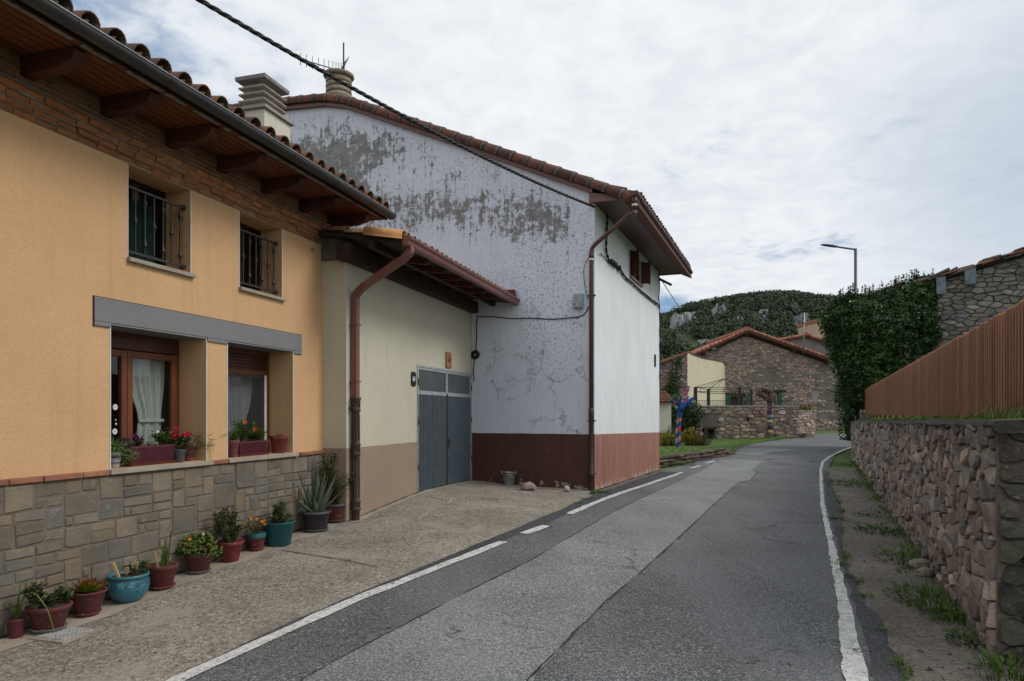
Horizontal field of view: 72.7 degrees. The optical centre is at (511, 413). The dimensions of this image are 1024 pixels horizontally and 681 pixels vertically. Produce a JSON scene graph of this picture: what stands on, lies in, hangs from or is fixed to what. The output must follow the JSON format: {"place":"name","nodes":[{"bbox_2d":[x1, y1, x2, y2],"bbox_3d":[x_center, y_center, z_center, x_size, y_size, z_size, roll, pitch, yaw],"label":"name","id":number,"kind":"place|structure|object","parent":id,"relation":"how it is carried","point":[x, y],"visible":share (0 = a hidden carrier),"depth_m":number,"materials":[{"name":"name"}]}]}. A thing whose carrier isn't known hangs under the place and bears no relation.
{"place":"outdoors","nodes":[
{"label":"outdoors","id":0,"kind":"place"},
{"bbox_2d":[176,433,889,680],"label":"road","id":1,"kind":"structure","parent":0,"point":[736,582],"depth_m":7.19,"materials":[{"name":"asphalt"}]},
{"bbox_2d":[166,541,505,680],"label":"road marking","id":2,"kind":"object","parent":1,"relation":"on","point":[271,636],"visible":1,"depth_m":6.57,"materials":[{"name":"paint"}]},
{"bbox_2d":[174,472,678,678],"bbox_3d":[0.064,1.899,10.455,1.017,0.427,25.756,0,0,22],"label":"road edge","id":3,"kind":"object","parent":1,"relation":"on","point":[546,519],"visible":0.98,"depth_m":10.43,"materials":[{"name":"concrete"}]},
{"bbox_2d":[300,478,684,680],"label":"road seam","id":4,"kind":"object","parent":1,"relation":"on","point":[468,590],"visible":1,"depth_m":7.51,"materials":[{"name":"asphalt"}]},
{"bbox_2d":[520,525,548,533],"bbox_3d":[0.355,1.754,10.575,0.151,0.028,0.704,0,0,31],"label":"road marking","id":5,"kind":"object","parent":1,"relation":"on","point":[537,528],"visible":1,"depth_m":10.57,"materials":[{"name":"paint"}]},
{"bbox_2d":[306,459,769,680],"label":"road patch","id":6,"kind":"object","parent":1,"relation":"on","point":[523,622],"visible":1,"depth_m":7.09,"materials":[{"name":"asphalt"}]},
{"bbox_2d":[567,472,683,513],"bbox_3d":[3.180,1.772,16.972,0.151,0.157,11.043,0,0,23],"label":"road marking","id":7,"kind":"object","parent":1,"relation":"on","point":[595,502],"visible":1,"depth_m":14.44,"materials":[{"name":"paint"}]},
{"bbox_2d":[526,470,756,680],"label":"road seam","id":8,"kind":"object","parent":1,"relation":"on","point":[540,666],"visible":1,"depth_m":7.03,"materials":[{"name":"asphalt"}]},
{"bbox_2d":[735,448,796,454],"bbox_3d":[12.032,1.893,35.563,3.188,0.060,6.198,0,0,38],"label":"road patch","id":9,"kind":"object","parent":1,"relation":"on","point":[753,451],"visible":0.74,"depth_m":36.08,"materials":[{"name":"asphalt"}]},
{"bbox_2d":[819,447,868,680],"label":"road marking","id":10,"kind":"object","parent":1,"relation":"on","point":[847,674],"visible":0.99,"depth_m":6.59,"materials":[{"name":"paint"}]},
{"bbox_2d":[823,472,907,680],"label":"road edge","id":11,"kind":"object","parent":1,"relation":"on","point":[882,652],"visible":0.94,"depth_m":6.47,"materials":[{"name":"asphalt"}]},
{"bbox_2d":[71,0,1023,312],"label":"sky","id":12,"kind":"structure","parent":0,"point":[760,135],"materials":[{"name":"white"}]},
{"bbox_2d":[364,430,857,590],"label":"ground","id":13,"kind":"structure","parent":0,"point":[844,456],"depth_m":31.11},
{"bbox_2d":[0,0,396,636],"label":"orange house","id":14,"kind":"structure","parent":13,"relation":"on","point":[106,338],"depth_m":7.47,"materials":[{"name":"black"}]},
{"bbox_2d":[111,437,141,467],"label":"potted plant","id":15,"kind":"object","parent":14,"relation":"on","point":[116,457],"visible":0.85,"depth_m":7.32,"materials":[{"name":"green plant"}]},
{"bbox_2d":[111,433,144,462],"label":"potted plant","id":16,"kind":"object","parent":14,"relation":"on","point":[133,435],"visible":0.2,"depth_m":7.65,"materials":[{"name":"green plant"}]},
{"bbox_2d":[111,331,178,459],"bbox_3d":[-4.386,-0.172,7.984,0.177,1.485,1.406,0,0,16],"label":"window","id":17,"kind":"structure","parent":14,"relation":"in","point":[140,374],"depth_m":8.23,"materials":[{"name":"brown wood"}]},
{"bbox_2d":[128,178,165,265],"bbox_3d":[-4.279,-2.162,7.930,0.138,0.994,0.919,0,0,16],"label":"window","id":18,"kind":"structure","parent":14,"relation":"in","point":[139,207],"depth_m":7.97,"materials":[{"name":"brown wood"}]},
{"bbox_2d":[118,428,176,465],"bbox_3d":[-4.090,0.366,7.840,0.286,0.402,0.714,0,0,12],"label":"window box","id":19,"kind":"object","parent":14,"relation":"attached to","point":[162,451],"visible":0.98,"depth_m":7.83,"materials":[{"name":"plastic"}]},
{"bbox_2d":[128,185,185,268],"bbox_3d":[-4.033,-2.100,7.858,0.057,0.744,0.917,0,0,16],"label":"window grille","id":20,"kind":"object","parent":14,"relation":"attached to","point":[154,227],"depth_m":7.86,"materials":[{"name":"metal"}]},
{"bbox_2d":[169,426,191,461],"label":"potted plant","id":21,"kind":"object","parent":14,"relation":"on","point":[179,454],"visible":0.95,"depth_m":8.16,"materials":[{"name":"green plant"}]},
{"bbox_2d":[181,432,226,460],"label":"potted plant","id":22,"kind":"object","parent":14,"relation":"on","point":[190,452],"visible":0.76,"depth_m":8.44,"materials":[{"name":"green plant"}]},
{"bbox_2d":[228,432,241,456],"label":"potted plant","id":23,"kind":"object","parent":14,"relation":"on","point":[233,444],"visible":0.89,"depth_m":9.08,"materials":[{"name":"red plant"}]},
{"bbox_2d":[228,347,268,451],"bbox_3d":[-3.908,-0.172,9.720,0.188,1.485,1.432,0,0,16],"label":"window","id":24,"kind":"structure","parent":14,"relation":"in","point":[239,378],"depth_m":9.99,"materials":[{"name":"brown wood"}]},
{"bbox_2d":[230,418,270,456],"bbox_3d":[-3.587,0.313,9.531,0.306,0.508,0.709,0,0,10],"label":"window box","id":25,"kind":"object","parent":14,"relation":"attached to","point":[257,445],"visible":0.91,"depth_m":9.44,"materials":[{"name":"plastic"}]},
{"bbox_2d":[240,223,260,291],"bbox_3d":[-3.807,-2.162,9.670,0.055,0.994,0.931,0,0,16],"label":"window","id":26,"kind":"structure","parent":14,"relation":"in","point":[242,226],"depth_m":10.06,"materials":[{"name":"brown wood"}]},
{"bbox_2d":[240,228,277,293],"bbox_3d":[-3.521,-2.100,9.586,0.057,0.744,0.929,0,0,16],"label":"window grille","id":27,"kind":"object","parent":14,"relation":"attached to","point":[256,260],"depth_m":9.63,"materials":[{"name":"metal"}]},
{"bbox_2d":[269,434,287,452],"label":"potted plant","id":28,"kind":"object","parent":14,"relation":"on","point":[278,443],"visible":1,"depth_m":10.04,"materials":[{"name":"red plant"}]},
{"bbox_2d":[0,483,591,680],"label":"forecourt","id":29,"kind":"structure","parent":13,"relation":"on","point":[185,622],"depth_m":7.57,"materials":[{"name":"concrete"}]},
{"bbox_2d":[29,626,100,644],"bbox_3d":[-3.938,1.950,6.141,0.382,0.043,0.382,0,0,16],"label":"utility cover","id":30,"kind":"object","parent":29,"relation":"on","point":[67,634],"visible":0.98,"depth_m":6.07,"materials":[{"name":"metal"}]},
{"bbox_2d":[0,524,335,651],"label":"pavement strip","id":31,"kind":"object","parent":29,"relation":"on","point":[110,607],"visible":0.46,"depth_m":7.16,"materials":[{"name":"concrete"}]},
{"bbox_2d":[0,581,55,638],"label":"potted plant","id":32,"kind":"object","parent":31,"relation":"on","point":[16,624],"visible":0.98,"depth_m":6.05,"materials":[{"name":"green plant"}]},
{"bbox_2d":[19,580,73,633],"bbox_3d":[-4.152,1.686,6.249,0.367,0.499,0.489,0,0,0],"label":"potted plant","id":33,"kind":"object","parent":31,"relation":"on","point":[59,606],"visible":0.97,"depth_m":6.15,"materials":[{"name":"red plant"}]},
{"bbox_2d":[67,576,107,616],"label":"potted plant","id":34,"kind":"object","parent":31,"relation":"on","point":[87,598],"visible":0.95,"depth_m":6.57,"materials":[{"name":"red plant"}]},
{"bbox_2d":[106,560,151,602],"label":"potted plant","id":35,"kind":"object","parent":31,"relation":"on","point":[129,584],"visible":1,"depth_m":6.96,"materials":[{"name":"blue plant"}]},
{"bbox_2d":[0,528,301,638],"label":"wall foot gap","id":36,"kind":"structure","parent":31,"relation":"on","point":[3,636],"depth_m":7.12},
{"bbox_2d":[145,531,178,589],"bbox_3d":[-3.682,1.576,7.402,0.560,0.588,0.328,0,0,45],"label":"potted plant","id":37,"kind":"object","parent":31,"relation":"on","point":[162,573],"visible":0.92,"depth_m":7.39,"materials":[{"name":"red plant"}]},
{"bbox_2d":[176,530,223,573],"bbox_3d":[-3.630,1.597,8.086,0.516,0.484,0.443,0,0,0],"label":"potted plant","id":38,"kind":"object","parent":31,"relation":"on","point":[197,550],"visible":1,"depth_m":7.99,"materials":[{"name":"green plant"}]},
{"bbox_2d":[212,502,247,561],"bbox_3d":[-3.513,1.455,8.590,0.411,0.720,0.484,0,0,30],"label":"potted plant","id":39,"kind":"object","parent":31,"relation":"on","point":[230,543],"visible":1,"depth_m":8.51,"materials":[{"name":"green plant"}]},
{"bbox_2d":[245,515,267,550],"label":"potted plant","id":40,"kind":"object","parent":31,"relation":"on","point":[256,537],"visible":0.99,"depth_m":9.08,"materials":[{"name":"red plant"}]},
{"bbox_2d":[264,497,295,545],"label":"potted plant","id":41,"kind":"object","parent":31,"relation":"on","point":[278,530],"visible":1,"depth_m":9.36,"materials":[{"name":"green plant"}]},
{"bbox_2d":[294,467,343,531],"bbox_3d":[-2.851,1.244,10.284,0.722,0.969,0.676,0,0,0],"label":"potted plant","id":42,"kind":"object","parent":31,"relation":"on","point":[315,514],"visible":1,"depth_m":10.22,"materials":[{"name":"green plant"}]},
{"bbox_2d":[0,481,582,676],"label":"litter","id":43,"kind":"object","parent":29,"relation":"on","point":[288,596],"visible":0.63,"depth_m":8.18,"materials":[{"name":"paper"}]},
{"bbox_2d":[319,451,353,521],"bbox_3d":[-2.789,1.125,10.957,0.637,1.132,0.564,0,0,-38],"label":"potted plant","id":44,"kind":"object","parent":29,"relation":"on","point":[337,509],"visible":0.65,"depth_m":10.84,"materials":[{"name":"green plant"}]},
{"bbox_2d":[347,480,479,521],"bbox_3d":[-1.575,1.604,13.636,0.523,0.178,5.750,0,0,16],"label":"pavement strip","id":45,"kind":"object","parent":29,"relation":"on","point":[367,515],"visible":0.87,"depth_m":12.72,"materials":[{"name":"concrete"}]},
{"bbox_2d":[519,481,536,490],"bbox_3d":[0.340,1.550,14.876,0.376,0.208,0.250,0,0,0],"label":"rock","id":46,"kind":"object","parent":29,"relation":"on","point":[528,486],"visible":0.98,"depth_m":14.79,"materials":[{"name":"pink stone"}]},
{"bbox_2d":[477,481,583,490],"bbox_3d":[0.396,1.625,15.737,2.500,0.118,0.532,0,0,22],"label":"pavement strip","id":47,"kind":"object","parent":29,"relation":"on","point":[536,486],"visible":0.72,"depth_m":15.72,"materials":[{"name":"concrete"}]},
{"bbox_2d":[501,471,515,484],"bbox_3d":[-0.072,1.463,15.940,0.342,0.324,0.333,0,0,0],"label":"metal bucket","id":48,"kind":"object","parent":47,"relation":"on","point":[508,477],"visible":1,"depth_m":15.82,"materials":[{"name":"grey metal"}]},
{"bbox_2d":[317,224,519,521],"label":"garage","id":49,"kind":"structure","parent":13,"relation":"on","point":[399,306],"depth_m":12.24,"materials":[{"name":"paint"}]},
{"bbox_2d":[411,372,415,386],"bbox_3d":[-1.880,-0.665,13.309,0.017,0.285,0.226,0,0,16],"label":"wall lamp","id":50,"kind":"object","parent":49,"relation":"attached to","point":[413,378],"visible":1,"depth_m":13.29,"materials":[{"name":"black"}]},
{"bbox_2d":[418,367,446,491],"bbox_3d":[-1.630,0.305,14.222,0.460,2.438,1.478,0,0,0],"label":"door leaf","id":51,"kind":"structure","parent":49,"relation":"in","point":[432,383],"depth_m":14.15,"materials":[{"name":"metal"}]},
{"bbox_2d":[446,352,451,367],"bbox_3d":[-1.365,-1.163,15.019,0.035,0.340,0.300,0,0,16],"label":"house number sign","id":52,"kind":"object","parent":49,"relation":"attached to","point":[448,359],"visible":1,"depth_m":14.97,"materials":[{"name":"wood"}]},
{"bbox_2d":[447,371,471,483],"bbox_3d":[-1.186,0.324,15.686,0.490,2.475,1.445,0,0,0],"label":"door leaf","id":53,"kind":"structure","parent":49,"relation":"in","point":[459,387],"depth_m":15.67,"materials":[{"name":"metal"}]},
{"bbox_2d":[471,350,479,358],"bbox_3d":[-0.869,-1.397,16.421,0.212,0.220,0.063,0,0,21],"label":"cable coil","id":54,"kind":"object","parent":49,"relation":"hanging from","point":[476,352],"visible":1,"depth_m":16.41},
{"bbox_2d":[229,68,692,492],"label":"white house","id":55,"kind":"structure","parent":13,"relation":"on","point":[572,403],"depth_m":16.33,"materials":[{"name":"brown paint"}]},
{"bbox_2d":[300,42,348,80],"bbox_3d":[-4.958,-9.387,18.338,1.283,1.160,0.340,0,0,-35],"label":"tv aerial","id":56,"kind":"object","parent":55,"relation":"attached to","point":[342,67],"visible":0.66,"depth_m":18.41,"materials":[{"name":"metal"}]},
{"bbox_2d":[195,0,594,207],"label":"overhead cable","id":57,"kind":"object","parent":55,"relation":"attached to","point":[207,4],"visible":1,"depth_m":9.58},
{"bbox_2d":[475,306,588,349],"bbox_3d":[0.430,-1.920,15.938,2.779,0.949,0.045,0,0,22],"label":"wall cable","id":58,"kind":"object","parent":55,"relation":"attached to","point":[522,318],"depth_m":16.02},
{"bbox_2d":[573,293,582,308],"bbox_3d":[1.470,-2.512,15.476,0.218,0.317,0.116,0,0,22],"label":"meter box","id":59,"kind":"object","parent":55,"relation":"attached to","point":[577,300],"visible":1,"depth_m":15.43,"materials":[{"name":"grey"}]},
{"bbox_2d":[605,214,659,308],"bbox_3d":[3.445,-4.088,19.326,0.064,1.296,7.542,0,0,22],"label":"wall cable","id":60,"kind":"object","parent":55,"relation":"attached to","point":[607,255],"depth_m":16.51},
{"bbox_2d":[630,249,650,287],"bbox_3d":[3.541,-4.066,19.505,0.388,0.766,1.678,0,0,22],"label":"window","id":61,"kind":"structure","parent":55,"relation":"in","point":[634,255],"depth_m":19.69,"materials":[{"name":"brown wood"}]},
{"bbox_2d":[658,272,660,382],"bbox_3d":[4.852,-2.829,22.903,0.052,3.677,0.263,0,0,22],"label":"wall cable","id":62,"kind":"object","parent":55,"relation":"attached to","point":[659,327],"depth_m":22.96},
{"bbox_2d":[596,469,663,490],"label":"verge","id":63,"kind":"structure","parent":13,"relation":"on","point":[624,482],"depth_m":18.20,"materials":[{"name":"concrete"}]},
{"bbox_2d":[659,391,671,433],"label":"shed","id":64,"kind":"structure","parent":13,"relation":"on","point":[664,415],"depth_m":46.00,"materials":[{"name":"paint"}]},
{"bbox_2d":[659,350,725,405],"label":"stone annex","id":65,"kind":"object","parent":13,"relation":"on","point":[696,370],"visible":0.25,"depth_m":59.52,"materials":[{"name":"paint"}]},
{"bbox_2d":[660,358,683,405],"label":"creeper","id":66,"kind":"object","parent":65,"relation":"attached to","point":[671,389],"visible":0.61,"depth_m":56.54,"materials":[{"name":"green plant"}]},
{"bbox_2d":[671,406,799,438],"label":"terrace wall","id":67,"kind":"structure","parent":13,"relation":"on","point":[722,422],"depth_m":49.95,"materials":[{"name":"brown"}]},
{"bbox_2d":[694,379,752,405],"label":"gazebo frame","id":68,"kind":"object","parent":67,"relation":"on","point":[739,391],"visible":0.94,"depth_m":54.00,"materials":[{"name":"metal"}]},
{"bbox_2d":[663,400,790,404],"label":"terrace railing","id":69,"kind":"object","parent":67,"relation":"on","point":[739,400],"visible":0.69,"depth_m":50.10,"materials":[{"name":"metal"}]},
{"bbox_2d":[682,327,843,430],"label":"stone farmhouse","id":70,"kind":"object","parent":13,"relation":"on","point":[754,360],"visible":0.4,"depth_m":67.96,"materials":[{"name":"stone"}]},
{"bbox_2d":[725,394,748,405],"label":"window","id":71,"kind":"structure","parent":70,"relation":"in","point":[730,397],"depth_m":68.31,"materials":[{"name":"wood"}]},
{"bbox_2d":[766,390,785,405],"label":"window","id":72,"kind":"structure","parent":70,"relation":"in","point":[780,394],"depth_m":67.91,"materials":[{"name":"green wood"}]},
{"bbox_2d":[790,312,804,353],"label":"tv aerial","id":73,"kind":"object","parent":70,"relation":"attached to","point":[793,318],"visible":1,"depth_m":67.15,"materials":[{"name":"metal"}]},
{"bbox_2d":[792,403,815,436],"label":"planter wall","id":74,"kind":"structure","parent":13,"relation":"on","point":[807,419],"depth_m":50.96,"materials":[{"name":"stone"}]},
{"bbox_2d":[779,332,834,365],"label":"house","id":75,"kind":"structure","parent":13,"relation":"on","point":[813,342],"depth_m":82.00,"materials":[{"name":"tile"}]},
{"bbox_2d":[797,319,824,337],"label":"beige tower house","id":76,"kind":"structure","parent":13,"relation":"on","point":[811,326],"depth_m":96.55,"materials":[{"name":"paint"}]},
{"bbox_2d":[821,244,856,293],"bbox_3d":[17.490,-3.580,37.200,1.970,11.002,0.310,0,0,0],"label":"street lamp","id":77,"kind":"object","parent":13,"relation":"on","point":[855,263],"visible":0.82,"depth_m":37.13,"materials":[{"name":"metal"}]},
{"bbox_2d":[859,410,875,418],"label":"stone pier","id":78,"kind":"structure","parent":13,"relation":"on","point":[862,414],"depth_m":33.01,"materials":[{"name":"stone"}]},
{"bbox_2d":[828,468,1022,680],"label":"verge","id":79,"kind":"structure","parent":13,"relation":"on","point":[895,616],"depth_m":7.41,"materials":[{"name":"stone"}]},
{"bbox_2d":[821,477,872,487],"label":"weed clump","id":80,"kind":"object","parent":79,"relation":"on","point":[856,484],"visible":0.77,"depth_m":19.74,"materials":[{"name":"green plant"}]},
{"bbox_2d":[851,511,884,518],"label":"weed clump","id":81,"kind":"object","parent":79,"relation":"on","point":[864,515],"visible":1,"depth_m":13.47,"materials":[{"name":"green plant"}]},
{"bbox_2d":[853,521,905,535],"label":"weed clump","id":82,"kind":"object","parent":79,"relation":"on","point":[881,527],"visible":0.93,"depth_m":11.63,"materials":[{"name":"green plant"}]},
{"bbox_2d":[868,543,925,564],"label":"weed clump","id":83,"kind":"object","parent":79,"relation":"on","point":[911,553],"visible":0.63,"depth_m":9.62,"materials":[{"name":"green plant"}]},
{"bbox_2d":[829,460,985,680],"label":"ground growth","id":84,"kind":"object","parent":79,"relation":"on","point":[875,496],"visible":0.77,"depth_m":10.33,"materials":[{"name":"green plant"}]},
{"bbox_2d":[892,560,935,578],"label":"weed clump","id":85,"kind":"object","parent":79,"relation":"on","point":[908,566],"visible":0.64,"depth_m":8.84,"materials":[{"name":"green plant"}]},
{"bbox_2d":[907,558,929,567],"bbox_3d":[5.321,1.956,9.069,0.310,0.140,0.221,0,0,0],"label":"loose stone","id":86,"kind":"object","parent":79,"relation":"on","point":[924,562],"visible":0.63,"depth_m":9.01,"materials":[{"name":"stone"}]},
{"bbox_2d":[880,579,957,612],"bbox_3d":[4.536,1.925,7.396,1.159,0.156,1.153,0,0,0],"label":"weed clump","id":87,"kind":"object","parent":79,"relation":"on","point":[922,591],"visible":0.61,"depth_m":7.48,"materials":[{"name":"green plant"}]},
{"bbox_2d":[915,567,933,577],"bbox_3d":[5.089,1.956,8.575,0.213,0.140,0.152,0,0,0],"label":"loose stone","id":88,"kind":"object","parent":79,"relation":"on","point":[923,571],"visible":0.77,"depth_m":8.53,"materials":[{"name":"stone"}]},
{"bbox_2d":[915,596,966,625],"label":"weed clump","id":89,"kind":"object","parent":79,"relation":"on","point":[954,617],"visible":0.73,"depth_m":6.78,"materials":[{"name":"green plant"}]},
{"bbox_2d":[944,626,985,648],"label":"weed clump","id":90,"kind":"object","parent":79,"relation":"on","point":[953,631],"visible":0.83,"depth_m":6.13,"materials":[{"name":"green plant"}]},
{"bbox_2d":[955,646,1023,680],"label":"weed clump","id":91,"kind":"object","parent":79,"relation":"on","point":[1010,663],"visible":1,"depth_m":5.42,"materials":[{"name":"green plant"}]},
{"bbox_2d":[850,418,1023,668],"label":"retaining wall","id":92,"kind":"structure","parent":13,"relation":"on","point":[950,492],"depth_m":6.68,"materials":[{"name":"stone"}]},
{"bbox_2d":[870,415,997,419],"bbox_3d":[17.200,0.968,17.584,13.500,2.463,32.600,0,0,24],"label":"raised garden","id":93,"kind":"object","parent":92,"relation":"on","point":[893,416],"visible":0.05,"depth_m":16.48,"materials":[{"name":"plant"}]},
{"bbox_2d":[854,247,1023,420],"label":"stone barn","id":94,"kind":"structure","parent":93,"relation":"on","point":[972,296],"depth_m":32.91,"materials":[{"name":"grey stone"}]},
{"bbox_2d":[816,268,943,440],"bbox_3d":[18.092,-2.889,34.229,6.171,8.507,3.399,0,0,0],"label":"ivy","id":95,"kind":"object","parent":94,"relation":"attached to","point":[878,335],"visible":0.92,"depth_m":33.38,"materials":[{"name":"green plant"}]},
{"bbox_2d":[865,299,1023,417],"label":"slatted fence","id":96,"kind":"object","parent":93,"relation":"on","point":[971,370],"visible":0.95,"depth_m":9.94,"materials":[{"name":"brown wood"}]},
{"bbox_2d":[857,399,1023,420],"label":"grass strip","id":97,"kind":"object","parent":92,"relation":"on","point":[990,416],"depth_m":7.24,"materials":[{"name":"plant"}]},
{"bbox_2d":[659,437,798,462],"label":"grass bank","id":98,"kind":"structure","parent":0,"point":[720,444],"depth_m":40.59,"materials":[{"name":"plant"}]},
{"bbox_2d":[659,430,674,445],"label":"flowering shrub","id":99,"kind":"object","parent":98,"relation":"on","point":[666,441],"visible":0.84,"depth_m":41.29,"materials":[{"name":"yellow plant"}]},
{"bbox_2d":[670,386,694,446],"bbox_3d":[9.702,0.262,39.635,1.459,3.720,0.512,0,0,0],"label":"knitted tree","id":100,"kind":"object","parent":98,"relation":"on","point":[682,405],"visible":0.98,"depth_m":39.54,"materials":[{"name":"fabric"}]},
{"bbox_2d":[666,393,704,434],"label":"shrub","id":101,"kind":"object","parent":98,"relation":"on","point":[691,417],"visible":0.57,"depth_m":49.30,"materials":[{"name":"green plant"}]},
{"bbox_2d":[681,427,699,445],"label":"flowering shrub","id":102,"kind":"object","parent":98,"relation":"on","point":[688,435],"visible":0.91,"depth_m":41.31,"materials":[{"name":"yellow plant"}]},
{"bbox_2d":[659,448,735,466],"bbox_3d":[8.019,1.717,29.193,0.804,0.444,11.233,0,0,32],"label":"dry stone edge","id":103,"kind":"object","parent":98,"relation":"on","point":[694,456],"visible":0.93,"depth_m":27.56,"materials":[{"name":"stone"}]},
{"bbox_2d":[695,428,714,445],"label":"budding shrub","id":104,"kind":"object","parent":98,"relation":"on","point":[703,442],"visible":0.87,"depth_m":41.08,"materials":[{"name":"green plant"}]},
{"bbox_2d":[755,387,774,438],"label":"pollarded tree","id":105,"kind":"object","parent":98,"relation":"on","point":[768,396],"visible":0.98,"depth_m":48.24,"materials":[{"name":"brown plant"}]},
{"bbox_2d":[659,289,840,362],"bbox_3d":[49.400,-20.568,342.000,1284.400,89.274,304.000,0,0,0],"label":"hill","id":106,"kind":"structure","parent":0,"point":[747,306],"depth_m":278.89,"materials":[{"name":"plant"}]},
{"bbox_2d":[669,312,695,331],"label":"cliff","id":107,"kind":"structure","parent":106,"relation":"on","point":[676,320],"depth_m":295.56,"materials":[{"name":"stone"}]},
{"bbox_2d":[709,303,726,321],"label":"cliff","id":108,"kind":"structure","parent":106,"relation":"on","point":[717,308],"depth_m":302.83,"materials":[{"name":"stone"}]},
{"bbox_2d":[755,309,770,323],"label":"cliff","id":109,"kind":"structure","parent":106,"relation":"on","point":[764,317],"depth_m":277.49,"materials":[{"name":"stone"}]},
{"bbox_2d":[794,313,810,332],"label":"cliff","id":110,"kind":"structure","parent":106,"relation":"on","point":[801,317],"depth_m":262.45,"materials":[{"name":"stone"}]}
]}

